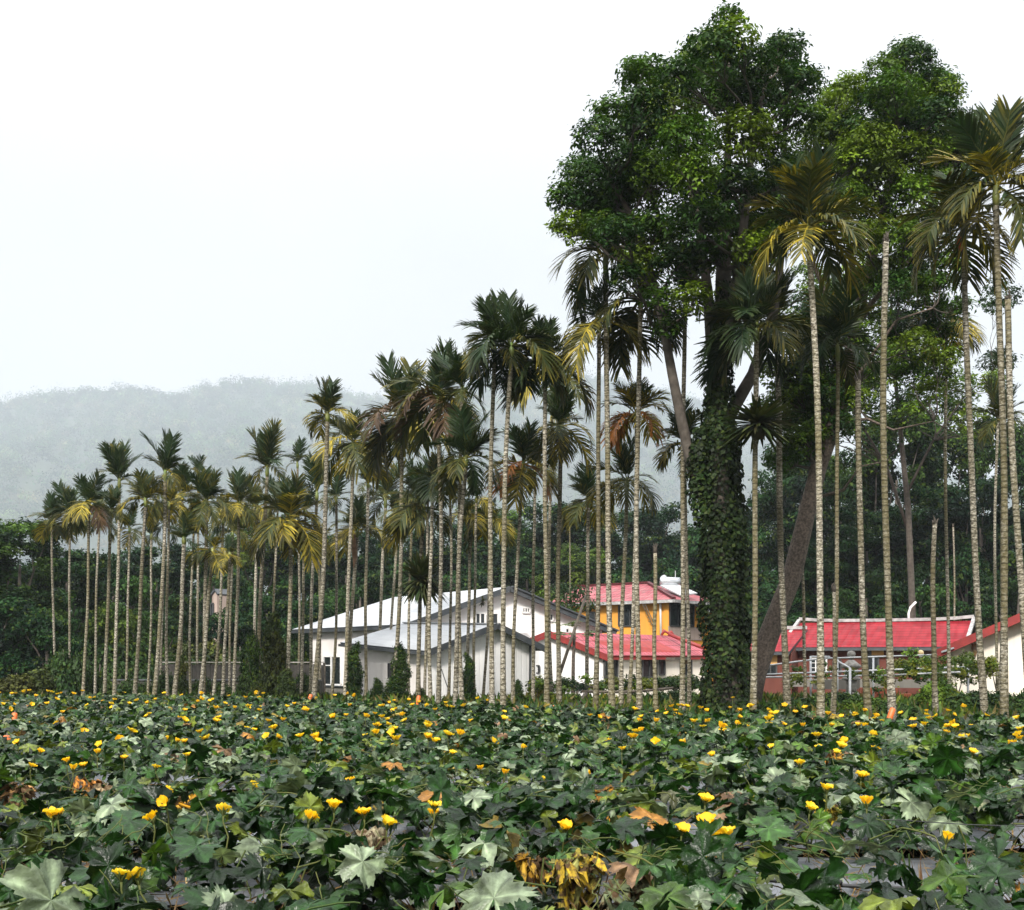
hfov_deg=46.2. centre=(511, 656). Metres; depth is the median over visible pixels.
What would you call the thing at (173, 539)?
areca palm
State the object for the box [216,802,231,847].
luffa flower
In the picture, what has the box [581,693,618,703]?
garden bush
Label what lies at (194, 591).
forest tree
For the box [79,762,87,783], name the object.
luffa flower
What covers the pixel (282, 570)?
forest tree
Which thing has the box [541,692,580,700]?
garden bush
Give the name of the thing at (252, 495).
areca palm
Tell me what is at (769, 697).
weeds
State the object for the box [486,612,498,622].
window
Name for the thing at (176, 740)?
luffa flower
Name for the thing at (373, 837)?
withered leaves
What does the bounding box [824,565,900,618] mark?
forest tree
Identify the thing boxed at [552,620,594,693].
papaya tree
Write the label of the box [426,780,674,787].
field wire
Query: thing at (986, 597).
forest tree
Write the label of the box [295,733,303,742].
luffa flower
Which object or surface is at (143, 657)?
understory bush
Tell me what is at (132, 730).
luffa flower
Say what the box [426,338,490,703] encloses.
areca palm
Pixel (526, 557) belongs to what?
forest tree
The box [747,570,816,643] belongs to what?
forest tree
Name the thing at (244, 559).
forest tree
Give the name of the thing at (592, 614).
window
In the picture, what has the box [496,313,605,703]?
areca palm
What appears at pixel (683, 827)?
luffa flower
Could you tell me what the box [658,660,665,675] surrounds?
window
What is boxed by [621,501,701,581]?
forest tree
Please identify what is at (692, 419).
areca palm
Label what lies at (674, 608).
window
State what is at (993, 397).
areca palm
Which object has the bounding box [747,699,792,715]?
garden bush
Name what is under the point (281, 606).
forest tree
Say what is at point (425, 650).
areca palm
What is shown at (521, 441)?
areca palm
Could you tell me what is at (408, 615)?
areca palm
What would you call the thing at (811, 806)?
luffa flower
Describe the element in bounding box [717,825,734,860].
luffa flower
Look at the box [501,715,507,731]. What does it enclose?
luffa flower
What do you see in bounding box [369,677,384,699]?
creeper mound
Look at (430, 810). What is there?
luffa flower
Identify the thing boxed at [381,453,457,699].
areca palm
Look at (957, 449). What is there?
forest tree
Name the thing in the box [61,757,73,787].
luffa flower
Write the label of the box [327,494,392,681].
areca palm
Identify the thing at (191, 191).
sky
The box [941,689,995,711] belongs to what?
garden bush
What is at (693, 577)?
forest tree
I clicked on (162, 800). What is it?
luffa flower
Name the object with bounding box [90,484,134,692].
areca palm
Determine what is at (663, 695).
garden bush
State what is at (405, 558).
forest tree
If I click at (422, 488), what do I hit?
areca palm
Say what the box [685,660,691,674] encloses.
window
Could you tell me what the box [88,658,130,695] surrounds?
hedge bush
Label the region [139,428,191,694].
areca palm
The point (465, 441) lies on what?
areca palm
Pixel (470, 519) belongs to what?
areca palm
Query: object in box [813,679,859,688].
water trough
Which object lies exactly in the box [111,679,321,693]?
planter wall
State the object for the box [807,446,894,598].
forest tree
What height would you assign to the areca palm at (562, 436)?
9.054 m
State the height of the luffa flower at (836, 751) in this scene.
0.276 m
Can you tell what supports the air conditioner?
attached to the house at (524, 615)
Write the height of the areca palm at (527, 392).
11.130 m
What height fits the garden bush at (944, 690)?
1.438 m
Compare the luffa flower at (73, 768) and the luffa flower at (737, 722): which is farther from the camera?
the luffa flower at (737, 722)
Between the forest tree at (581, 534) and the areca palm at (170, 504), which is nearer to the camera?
the areca palm at (170, 504)
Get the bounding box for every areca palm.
[27,490,78,654]
[44,479,95,656]
[61,469,118,695]
[81,497,116,693]
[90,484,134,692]
[97,438,143,695]
[112,506,148,683]
[115,467,171,698]
[137,515,162,694]
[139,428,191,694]
[146,478,191,695]
[147,500,179,675]
[166,507,200,694]
[172,460,210,670]
[175,464,237,693]
[176,495,204,693]
[185,532,234,693]
[188,453,206,663]
[204,493,236,694]
[213,466,263,696]
[217,516,248,688]
[217,534,242,695]
[232,418,298,665]
[232,472,274,640]
[246,469,331,669]
[258,475,298,617]
[285,436,312,664]
[293,487,320,692]
[301,451,330,691]
[302,375,356,697]
[309,407,396,695]
[310,522,332,679]
[317,471,359,694]
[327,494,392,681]
[353,349,456,672]
[355,471,375,697]
[356,459,409,630]
[375,488,418,629]
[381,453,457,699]
[382,336,483,703]
[384,466,429,697]
[400,448,457,700]
[403,466,451,693]
[423,402,504,708]
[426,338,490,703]
[434,455,470,698]
[444,498,487,656]
[449,469,498,687]
[454,288,532,706]
[459,288,567,710]
[462,497,516,697]
[479,416,561,702]
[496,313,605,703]
[509,436,563,702]
[511,351,596,694]
[529,380,595,701]
[547,179,666,708]
[556,262,662,709]
[556,459,617,698]
[566,510,572,597]
[580,432,663,706]
[581,270,689,708]
[600,376,672,706]
[652,398,703,705]
[652,542,657,709]
[666,259,703,711]
[690,258,818,709]
[734,264,818,712]
[745,137,886,717]
[794,272,880,714]
[801,570,806,697]
[831,582,836,717]
[854,370,872,714]
[880,230,896,719]
[894,153,1020,714]
[894,293,988,683]
[921,94,1023,720]
[930,516,939,715]
[952,523,954,620]
[961,373,1023,692]
[984,347,1005,690]
[1004,287,1023,673]
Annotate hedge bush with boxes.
[0,665,60,694]
[43,645,93,696]
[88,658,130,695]
[123,664,153,678]
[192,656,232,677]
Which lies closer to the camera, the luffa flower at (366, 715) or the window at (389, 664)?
the luffa flower at (366, 715)
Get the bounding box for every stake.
[12,711,17,718]
[887,705,895,718]
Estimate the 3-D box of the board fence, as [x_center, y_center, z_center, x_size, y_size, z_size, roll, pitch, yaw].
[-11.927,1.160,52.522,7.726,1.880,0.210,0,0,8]
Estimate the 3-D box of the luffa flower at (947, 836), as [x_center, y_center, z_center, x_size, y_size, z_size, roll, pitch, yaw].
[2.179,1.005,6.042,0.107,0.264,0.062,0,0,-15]
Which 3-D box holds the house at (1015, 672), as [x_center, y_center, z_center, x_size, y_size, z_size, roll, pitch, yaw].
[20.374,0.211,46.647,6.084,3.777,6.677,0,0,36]
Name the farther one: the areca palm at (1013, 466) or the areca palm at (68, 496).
the areca palm at (68, 496)
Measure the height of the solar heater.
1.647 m
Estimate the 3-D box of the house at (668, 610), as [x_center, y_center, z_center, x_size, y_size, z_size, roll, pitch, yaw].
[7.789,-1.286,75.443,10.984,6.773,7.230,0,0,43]
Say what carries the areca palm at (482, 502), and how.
on the ground
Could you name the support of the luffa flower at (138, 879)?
attached to the luffa vines at (697, 862)
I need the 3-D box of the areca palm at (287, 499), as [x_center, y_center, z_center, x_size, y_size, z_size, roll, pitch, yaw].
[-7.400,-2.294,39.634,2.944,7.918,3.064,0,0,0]
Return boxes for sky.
[0,0,1023,478]
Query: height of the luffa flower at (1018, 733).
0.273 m
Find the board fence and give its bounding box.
[158,662,325,691]
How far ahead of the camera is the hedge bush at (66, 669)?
47.71 m
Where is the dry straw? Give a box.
[0,772,1023,909]
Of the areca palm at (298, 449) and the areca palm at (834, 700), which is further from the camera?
the areca palm at (298, 449)
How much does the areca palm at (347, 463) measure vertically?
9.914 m
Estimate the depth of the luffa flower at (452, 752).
11.64 m
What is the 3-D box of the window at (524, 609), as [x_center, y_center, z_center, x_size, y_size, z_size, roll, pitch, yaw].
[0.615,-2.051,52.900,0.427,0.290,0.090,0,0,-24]
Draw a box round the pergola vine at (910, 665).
[781,647,998,694]
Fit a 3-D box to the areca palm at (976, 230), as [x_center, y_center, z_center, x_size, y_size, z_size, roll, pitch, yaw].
[9.555,-4.632,25.305,2.655,12.076,2.301,0,0,-19]
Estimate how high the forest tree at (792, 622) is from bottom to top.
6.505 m
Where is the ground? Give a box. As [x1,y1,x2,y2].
[16,688,1023,909]
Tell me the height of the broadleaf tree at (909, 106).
18.283 m
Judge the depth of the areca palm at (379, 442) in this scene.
37.91 m
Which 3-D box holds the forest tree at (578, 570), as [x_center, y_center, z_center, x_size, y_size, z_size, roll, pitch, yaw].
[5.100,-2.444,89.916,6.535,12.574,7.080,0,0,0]
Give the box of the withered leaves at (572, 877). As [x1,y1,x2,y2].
[543,848,610,909]
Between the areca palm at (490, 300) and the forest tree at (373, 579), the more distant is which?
the forest tree at (373, 579)
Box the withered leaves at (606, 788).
[589,784,629,822]
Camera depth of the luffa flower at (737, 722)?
16.27 m
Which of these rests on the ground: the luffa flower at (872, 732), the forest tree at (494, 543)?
the forest tree at (494, 543)
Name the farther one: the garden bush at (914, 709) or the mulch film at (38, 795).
the garden bush at (914, 709)
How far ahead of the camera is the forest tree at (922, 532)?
74.69 m
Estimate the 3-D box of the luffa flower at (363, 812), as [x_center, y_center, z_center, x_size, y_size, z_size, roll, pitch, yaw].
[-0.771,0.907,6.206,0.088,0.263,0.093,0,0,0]
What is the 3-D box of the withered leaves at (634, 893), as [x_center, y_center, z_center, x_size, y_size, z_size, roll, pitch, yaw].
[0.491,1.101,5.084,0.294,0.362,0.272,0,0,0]
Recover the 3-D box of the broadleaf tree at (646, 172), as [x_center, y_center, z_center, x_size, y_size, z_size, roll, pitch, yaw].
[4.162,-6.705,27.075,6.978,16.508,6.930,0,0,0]
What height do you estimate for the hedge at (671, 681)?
1.377 m
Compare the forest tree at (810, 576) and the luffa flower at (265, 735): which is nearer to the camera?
the luffa flower at (265, 735)
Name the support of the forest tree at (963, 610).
on the ground
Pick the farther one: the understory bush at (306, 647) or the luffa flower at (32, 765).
the understory bush at (306, 647)
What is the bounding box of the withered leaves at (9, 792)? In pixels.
[0,782,37,806]
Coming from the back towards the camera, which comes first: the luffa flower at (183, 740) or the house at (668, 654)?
the house at (668, 654)
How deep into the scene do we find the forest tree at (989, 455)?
84.22 m
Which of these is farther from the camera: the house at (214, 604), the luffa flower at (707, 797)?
the house at (214, 604)
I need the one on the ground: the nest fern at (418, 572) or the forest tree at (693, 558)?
the forest tree at (693, 558)
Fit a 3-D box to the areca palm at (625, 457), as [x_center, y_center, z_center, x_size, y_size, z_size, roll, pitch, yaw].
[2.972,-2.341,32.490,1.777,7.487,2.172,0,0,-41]
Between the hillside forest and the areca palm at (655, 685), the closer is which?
the areca palm at (655, 685)
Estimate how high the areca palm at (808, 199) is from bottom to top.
11.470 m
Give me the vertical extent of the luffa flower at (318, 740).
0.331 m
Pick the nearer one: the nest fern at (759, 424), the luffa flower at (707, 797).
the luffa flower at (707, 797)
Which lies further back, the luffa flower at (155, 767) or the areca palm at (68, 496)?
the areca palm at (68, 496)
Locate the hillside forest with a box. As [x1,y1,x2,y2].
[0,361,1023,588]
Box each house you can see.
[210,589,229,644]
[291,586,618,693]
[531,629,704,696]
[553,581,712,680]
[750,626,807,696]
[789,601,975,694]
[937,613,1023,695]
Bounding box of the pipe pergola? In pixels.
[766,654,968,696]
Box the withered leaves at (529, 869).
[502,852,551,887]
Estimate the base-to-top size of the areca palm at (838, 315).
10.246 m
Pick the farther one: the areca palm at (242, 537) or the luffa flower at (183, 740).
the areca palm at (242, 537)
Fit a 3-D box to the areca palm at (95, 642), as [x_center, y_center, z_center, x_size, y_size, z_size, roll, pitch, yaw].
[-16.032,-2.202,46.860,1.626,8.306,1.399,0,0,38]
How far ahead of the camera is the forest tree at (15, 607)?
52.91 m
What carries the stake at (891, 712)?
on the ground
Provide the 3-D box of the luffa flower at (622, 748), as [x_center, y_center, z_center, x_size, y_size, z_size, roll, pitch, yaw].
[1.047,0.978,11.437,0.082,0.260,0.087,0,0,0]
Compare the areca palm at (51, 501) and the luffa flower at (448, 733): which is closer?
the luffa flower at (448, 733)
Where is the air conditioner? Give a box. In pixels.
[516,624,526,632]
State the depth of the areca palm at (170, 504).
42.61 m
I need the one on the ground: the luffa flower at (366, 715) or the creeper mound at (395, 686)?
the creeper mound at (395, 686)
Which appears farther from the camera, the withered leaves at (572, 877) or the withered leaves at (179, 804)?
the withered leaves at (179, 804)
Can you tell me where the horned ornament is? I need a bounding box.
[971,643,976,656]
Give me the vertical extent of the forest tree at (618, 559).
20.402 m
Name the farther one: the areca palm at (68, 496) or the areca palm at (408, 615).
the areca palm at (68, 496)
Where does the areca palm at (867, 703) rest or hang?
on the ground
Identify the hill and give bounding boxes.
[0,377,1023,611]
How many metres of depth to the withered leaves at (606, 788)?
8.34 m
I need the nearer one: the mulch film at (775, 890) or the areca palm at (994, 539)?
the mulch film at (775, 890)
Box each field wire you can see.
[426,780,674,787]
[842,818,1023,826]
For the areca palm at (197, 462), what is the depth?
52.85 m
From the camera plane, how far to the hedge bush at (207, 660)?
56.22 m
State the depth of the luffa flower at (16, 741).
12.54 m
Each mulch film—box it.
[0,818,1023,850]
[0,855,1023,904]
[8,792,1022,815]
[18,772,1023,790]
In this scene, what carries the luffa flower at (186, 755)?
on the luffa vines at (697, 862)
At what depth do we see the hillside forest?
3388.63 m
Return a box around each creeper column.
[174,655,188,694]
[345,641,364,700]
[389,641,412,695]
[463,651,476,701]
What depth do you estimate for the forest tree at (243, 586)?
78.98 m
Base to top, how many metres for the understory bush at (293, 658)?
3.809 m
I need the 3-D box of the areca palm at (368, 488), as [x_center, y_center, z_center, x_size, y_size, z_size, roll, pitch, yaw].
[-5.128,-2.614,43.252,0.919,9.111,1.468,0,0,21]
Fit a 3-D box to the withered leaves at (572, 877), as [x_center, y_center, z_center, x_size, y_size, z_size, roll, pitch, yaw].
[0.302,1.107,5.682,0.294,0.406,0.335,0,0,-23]
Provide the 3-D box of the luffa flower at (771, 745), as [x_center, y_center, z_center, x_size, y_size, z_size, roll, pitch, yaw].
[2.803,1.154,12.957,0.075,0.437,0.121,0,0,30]
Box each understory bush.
[80,637,125,673]
[107,624,168,673]
[147,652,200,678]
[159,639,237,665]
[219,644,263,657]
[231,637,308,672]
[282,634,308,673]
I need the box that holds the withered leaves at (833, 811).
[814,799,841,825]
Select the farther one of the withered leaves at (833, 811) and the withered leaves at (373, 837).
the withered leaves at (833, 811)
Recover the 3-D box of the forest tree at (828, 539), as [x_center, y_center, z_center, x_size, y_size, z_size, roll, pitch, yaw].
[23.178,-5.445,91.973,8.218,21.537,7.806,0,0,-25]
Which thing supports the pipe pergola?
on the ground
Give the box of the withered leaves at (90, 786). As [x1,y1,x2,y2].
[70,776,115,799]
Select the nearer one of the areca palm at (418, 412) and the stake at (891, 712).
the stake at (891, 712)
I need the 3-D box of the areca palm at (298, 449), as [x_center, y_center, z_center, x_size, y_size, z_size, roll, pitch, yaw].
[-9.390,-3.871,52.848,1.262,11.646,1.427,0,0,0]
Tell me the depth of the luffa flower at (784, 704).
24.77 m
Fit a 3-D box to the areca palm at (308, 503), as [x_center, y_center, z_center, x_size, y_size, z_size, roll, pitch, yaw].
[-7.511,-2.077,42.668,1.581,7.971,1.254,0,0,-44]
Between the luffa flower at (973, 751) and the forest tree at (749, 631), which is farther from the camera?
the forest tree at (749, 631)
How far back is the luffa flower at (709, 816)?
6.30 m
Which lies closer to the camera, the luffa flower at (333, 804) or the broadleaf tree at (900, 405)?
the luffa flower at (333, 804)
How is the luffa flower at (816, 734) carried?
attached to the luffa vines at (697, 862)
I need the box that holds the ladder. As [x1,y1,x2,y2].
[642,603,652,624]
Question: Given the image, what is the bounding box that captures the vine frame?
[575,685,701,697]
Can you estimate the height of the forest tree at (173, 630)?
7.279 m
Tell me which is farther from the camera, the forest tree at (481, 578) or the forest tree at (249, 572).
the forest tree at (249, 572)
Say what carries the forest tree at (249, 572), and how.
on the ground
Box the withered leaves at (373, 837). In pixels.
[339,826,390,868]
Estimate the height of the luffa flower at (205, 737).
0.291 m
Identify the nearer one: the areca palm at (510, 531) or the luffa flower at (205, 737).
the luffa flower at (205, 737)
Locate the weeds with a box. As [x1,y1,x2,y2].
[10,690,1023,723]
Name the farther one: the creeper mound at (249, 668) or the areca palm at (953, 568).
the areca palm at (953, 568)
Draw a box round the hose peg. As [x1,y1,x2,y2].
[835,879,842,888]
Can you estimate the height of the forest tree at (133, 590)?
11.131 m
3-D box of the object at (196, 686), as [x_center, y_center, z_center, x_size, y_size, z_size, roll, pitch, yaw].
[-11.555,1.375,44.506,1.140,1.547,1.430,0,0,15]
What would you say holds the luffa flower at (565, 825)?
on the luffa vines at (697, 862)
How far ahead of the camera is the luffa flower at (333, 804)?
6.19 m
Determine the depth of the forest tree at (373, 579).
79.47 m
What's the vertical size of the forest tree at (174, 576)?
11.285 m
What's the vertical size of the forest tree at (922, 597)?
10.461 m
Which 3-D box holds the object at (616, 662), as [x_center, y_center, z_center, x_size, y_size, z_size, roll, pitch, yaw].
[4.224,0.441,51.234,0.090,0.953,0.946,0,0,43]
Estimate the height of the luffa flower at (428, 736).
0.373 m
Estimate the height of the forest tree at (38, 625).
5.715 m
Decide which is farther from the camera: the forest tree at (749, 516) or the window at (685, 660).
the forest tree at (749, 516)
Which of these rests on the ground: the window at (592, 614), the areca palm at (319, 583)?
the areca palm at (319, 583)
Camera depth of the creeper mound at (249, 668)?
40.81 m
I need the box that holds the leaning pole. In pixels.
[561,595,585,673]
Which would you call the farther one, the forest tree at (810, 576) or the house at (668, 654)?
the forest tree at (810, 576)
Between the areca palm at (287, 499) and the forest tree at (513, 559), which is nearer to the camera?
the areca palm at (287, 499)
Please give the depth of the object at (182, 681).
39.90 m
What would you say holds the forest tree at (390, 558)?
on the ground
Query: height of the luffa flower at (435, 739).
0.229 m
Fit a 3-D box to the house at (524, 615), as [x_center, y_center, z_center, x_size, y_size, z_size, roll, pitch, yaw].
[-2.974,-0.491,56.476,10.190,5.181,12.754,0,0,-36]
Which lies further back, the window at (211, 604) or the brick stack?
the window at (211, 604)
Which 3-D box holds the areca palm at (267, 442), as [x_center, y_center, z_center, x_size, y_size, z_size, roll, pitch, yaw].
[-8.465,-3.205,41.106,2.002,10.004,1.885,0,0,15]
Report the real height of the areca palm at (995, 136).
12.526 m
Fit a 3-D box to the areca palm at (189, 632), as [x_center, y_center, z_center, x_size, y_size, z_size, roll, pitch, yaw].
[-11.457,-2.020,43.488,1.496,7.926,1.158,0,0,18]
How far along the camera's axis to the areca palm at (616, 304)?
28.59 m
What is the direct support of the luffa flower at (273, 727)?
attached to the luffa vines at (697, 862)
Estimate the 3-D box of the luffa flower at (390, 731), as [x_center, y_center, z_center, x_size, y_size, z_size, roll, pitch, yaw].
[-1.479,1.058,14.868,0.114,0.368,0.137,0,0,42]
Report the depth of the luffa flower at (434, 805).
6.30 m
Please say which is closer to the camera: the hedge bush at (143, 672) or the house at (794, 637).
the hedge bush at (143, 672)
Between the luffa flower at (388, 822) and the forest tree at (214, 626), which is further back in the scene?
the forest tree at (214, 626)
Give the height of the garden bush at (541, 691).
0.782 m
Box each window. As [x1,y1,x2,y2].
[210,603,213,615]
[323,656,330,684]
[331,656,341,685]
[387,663,390,678]
[476,612,485,622]
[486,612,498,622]
[521,607,530,613]
[589,611,595,619]
[618,605,631,626]
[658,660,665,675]
[669,603,694,626]
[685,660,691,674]
[767,665,776,672]
[812,657,826,670]
[832,659,841,670]
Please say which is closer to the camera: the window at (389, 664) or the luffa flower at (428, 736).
the luffa flower at (428, 736)
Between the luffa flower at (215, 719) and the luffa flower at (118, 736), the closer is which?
the luffa flower at (118, 736)
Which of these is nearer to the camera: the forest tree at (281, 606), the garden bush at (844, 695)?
the garden bush at (844, 695)
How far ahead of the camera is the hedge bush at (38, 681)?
42.69 m
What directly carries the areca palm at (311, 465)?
on the ground
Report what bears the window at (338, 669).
in the house at (524, 615)
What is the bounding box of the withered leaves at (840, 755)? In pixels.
[825,750,844,764]
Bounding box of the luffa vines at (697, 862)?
[0,689,1023,909]
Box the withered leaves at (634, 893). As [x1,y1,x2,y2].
[595,875,657,909]
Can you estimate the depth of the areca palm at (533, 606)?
34.67 m
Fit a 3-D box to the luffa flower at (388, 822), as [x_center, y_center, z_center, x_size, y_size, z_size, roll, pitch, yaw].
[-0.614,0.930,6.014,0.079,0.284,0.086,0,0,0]
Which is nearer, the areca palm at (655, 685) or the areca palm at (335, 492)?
the areca palm at (655, 685)
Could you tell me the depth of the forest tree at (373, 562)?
84.88 m
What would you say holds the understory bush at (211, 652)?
on the ground
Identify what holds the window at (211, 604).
in the house at (214, 604)
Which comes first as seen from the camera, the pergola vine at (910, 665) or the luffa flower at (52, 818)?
the luffa flower at (52, 818)
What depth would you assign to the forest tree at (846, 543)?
74.93 m
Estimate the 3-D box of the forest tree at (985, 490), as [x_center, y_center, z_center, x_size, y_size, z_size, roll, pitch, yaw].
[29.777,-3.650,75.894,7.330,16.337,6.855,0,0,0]
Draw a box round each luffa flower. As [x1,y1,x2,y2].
[12,739,19,752]
[29,762,37,781]
[37,747,44,754]
[42,806,64,845]
[50,807,66,857]
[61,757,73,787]
[69,763,76,798]
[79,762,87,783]
[93,748,100,778]
[95,740,105,768]
[111,868,129,900]
[115,734,123,742]
[120,755,127,770]
[126,866,146,902]
[128,727,137,735]
[142,810,159,860]
[152,764,160,784]
[156,795,174,841]
[171,737,180,757]
[180,716,189,728]
[181,738,187,748]
[183,752,190,779]
[199,734,209,739]
[213,717,220,727]
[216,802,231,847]
[250,780,258,789]
[262,732,268,739]
[269,724,277,734]
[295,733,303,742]
[303,809,319,852]
[311,732,318,742]
[315,737,322,760]
[326,798,341,832]
[355,806,371,841]
[363,713,369,723]
[372,728,379,736]
[381,814,396,842]
[387,727,394,742]
[390,734,400,740]
[424,722,432,741]
[424,732,432,752]
[427,800,441,848]
[428,808,438,839]
[431,737,439,742]
[443,730,453,745]
[449,749,456,776]
[456,729,464,747]
[477,765,484,786]
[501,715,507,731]
[502,768,509,782]
[521,743,526,772]
[557,818,571,852]
[618,746,625,772]
[627,733,637,749]
[650,736,660,743]
[675,821,690,870]
[696,812,716,822]
[698,792,713,811]
[707,751,714,756]
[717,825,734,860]
[719,721,727,733]
[734,720,740,744]
[764,714,772,732]
[767,743,773,754]
[781,702,787,714]
[794,759,804,774]
[805,801,818,849]
[811,732,821,743]
[820,782,833,826]
[833,748,840,764]
[836,741,846,749]
[840,736,847,755]
[856,770,868,788]
[859,795,872,842]
[869,730,877,735]
[936,831,953,866]
[944,723,951,730]
[951,723,958,734]
[968,748,977,776]
[1012,730,1021,743]
[1016,734,1022,740]
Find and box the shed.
[338,622,544,700]
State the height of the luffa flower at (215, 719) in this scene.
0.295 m
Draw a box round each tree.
[0,516,78,673]
[0,556,31,662]
[0,594,58,678]
[0,606,89,673]
[10,557,115,634]
[18,542,115,641]
[71,546,195,615]
[71,548,164,639]
[77,599,147,666]
[113,542,203,642]
[124,591,202,656]
[132,547,252,618]
[158,555,253,640]
[183,607,256,652]
[195,550,294,601]
[207,523,294,640]
[228,587,308,652]
[254,532,351,640]
[281,554,389,609]
[281,594,342,641]
[294,530,393,613]
[313,566,403,615]
[353,537,411,609]
[356,539,448,593]
[370,576,443,601]
[403,520,487,583]
[435,561,497,592]
[436,533,510,575]
[447,504,532,587]
[482,541,571,599]
[493,531,585,584]
[495,499,585,591]
[529,572,603,612]
[543,0,837,718]
[550,511,623,583]
[552,541,613,587]
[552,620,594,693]
[582,562,658,584]
[585,507,670,580]
[593,535,631,564]
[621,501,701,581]
[640,557,708,595]
[663,529,710,590]
[706,580,765,633]
[735,505,823,611]
[739,32,986,703]
[745,443,834,620]
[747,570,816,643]
[758,614,805,632]
[760,455,855,568]
[765,252,1023,617]
[789,541,874,617]
[805,606,867,622]
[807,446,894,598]
[823,503,907,618]
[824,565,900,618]
[839,409,948,602]
[869,603,920,621]
[870,479,983,612]
[879,561,965,620]
[899,420,992,590]
[919,473,1023,615]
[922,543,1016,626]
[923,594,993,628]
[951,413,1023,591]
[965,545,1023,624]
[983,486,1023,619]
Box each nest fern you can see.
[389,550,454,607]
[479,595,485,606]
[715,392,803,453]
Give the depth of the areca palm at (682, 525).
28.21 m
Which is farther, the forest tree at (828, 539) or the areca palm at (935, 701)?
the forest tree at (828, 539)
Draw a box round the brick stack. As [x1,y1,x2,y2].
[859,688,911,697]
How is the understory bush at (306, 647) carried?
on the ground
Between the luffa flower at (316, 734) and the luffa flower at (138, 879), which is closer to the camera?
the luffa flower at (138, 879)
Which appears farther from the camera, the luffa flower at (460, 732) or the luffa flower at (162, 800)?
the luffa flower at (460, 732)
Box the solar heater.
[659,571,696,595]
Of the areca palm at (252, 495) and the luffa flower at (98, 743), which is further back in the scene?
the areca palm at (252, 495)
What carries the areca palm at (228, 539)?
on the ground
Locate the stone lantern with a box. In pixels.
[841,651,861,694]
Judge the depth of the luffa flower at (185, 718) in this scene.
20.38 m
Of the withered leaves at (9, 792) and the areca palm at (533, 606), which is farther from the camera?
the areca palm at (533, 606)
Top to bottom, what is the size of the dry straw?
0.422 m
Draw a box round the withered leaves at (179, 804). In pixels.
[175,791,210,810]
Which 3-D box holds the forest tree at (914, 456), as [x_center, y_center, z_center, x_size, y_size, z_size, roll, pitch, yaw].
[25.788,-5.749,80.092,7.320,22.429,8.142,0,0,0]
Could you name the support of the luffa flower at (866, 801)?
attached to the luffa vines at (697, 862)
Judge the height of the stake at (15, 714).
0.408 m
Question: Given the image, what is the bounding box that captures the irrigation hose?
[756,878,1023,889]
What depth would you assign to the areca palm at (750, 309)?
25.80 m
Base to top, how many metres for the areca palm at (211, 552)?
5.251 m
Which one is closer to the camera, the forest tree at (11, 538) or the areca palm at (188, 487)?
the areca palm at (188, 487)
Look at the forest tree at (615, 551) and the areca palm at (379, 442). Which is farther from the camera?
the forest tree at (615, 551)
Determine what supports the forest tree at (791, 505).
on the ground
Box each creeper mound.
[236,629,262,695]
[250,680,264,697]
[255,608,292,698]
[274,668,300,697]
[299,690,311,697]
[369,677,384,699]
[383,675,410,701]
[411,687,425,700]
[508,679,524,701]
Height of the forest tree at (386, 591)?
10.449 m
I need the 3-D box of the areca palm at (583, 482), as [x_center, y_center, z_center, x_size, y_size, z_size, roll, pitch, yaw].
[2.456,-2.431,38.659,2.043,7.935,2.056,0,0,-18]
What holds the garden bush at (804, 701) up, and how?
on the ground
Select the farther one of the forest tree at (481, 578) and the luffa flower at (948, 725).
the forest tree at (481, 578)
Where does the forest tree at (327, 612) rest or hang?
on the ground
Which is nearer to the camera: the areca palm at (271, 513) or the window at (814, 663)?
the areca palm at (271, 513)
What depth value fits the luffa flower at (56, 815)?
6.25 m
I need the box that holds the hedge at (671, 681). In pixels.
[525,672,702,699]
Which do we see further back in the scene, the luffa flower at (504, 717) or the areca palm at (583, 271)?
the areca palm at (583, 271)
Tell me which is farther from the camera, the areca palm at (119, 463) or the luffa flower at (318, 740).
the areca palm at (119, 463)
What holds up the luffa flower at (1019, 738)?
attached to the luffa vines at (697, 862)
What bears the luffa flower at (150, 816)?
attached to the luffa vines at (697, 862)
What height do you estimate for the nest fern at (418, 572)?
1.771 m
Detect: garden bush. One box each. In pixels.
[522,688,554,700]
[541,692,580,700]
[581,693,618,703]
[624,693,658,699]
[658,689,699,704]
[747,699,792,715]
[780,696,816,710]
[814,690,862,708]
[837,696,898,712]
[875,698,918,716]
[912,677,962,708]
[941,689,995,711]
[988,691,1023,713]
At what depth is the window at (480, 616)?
51.98 m

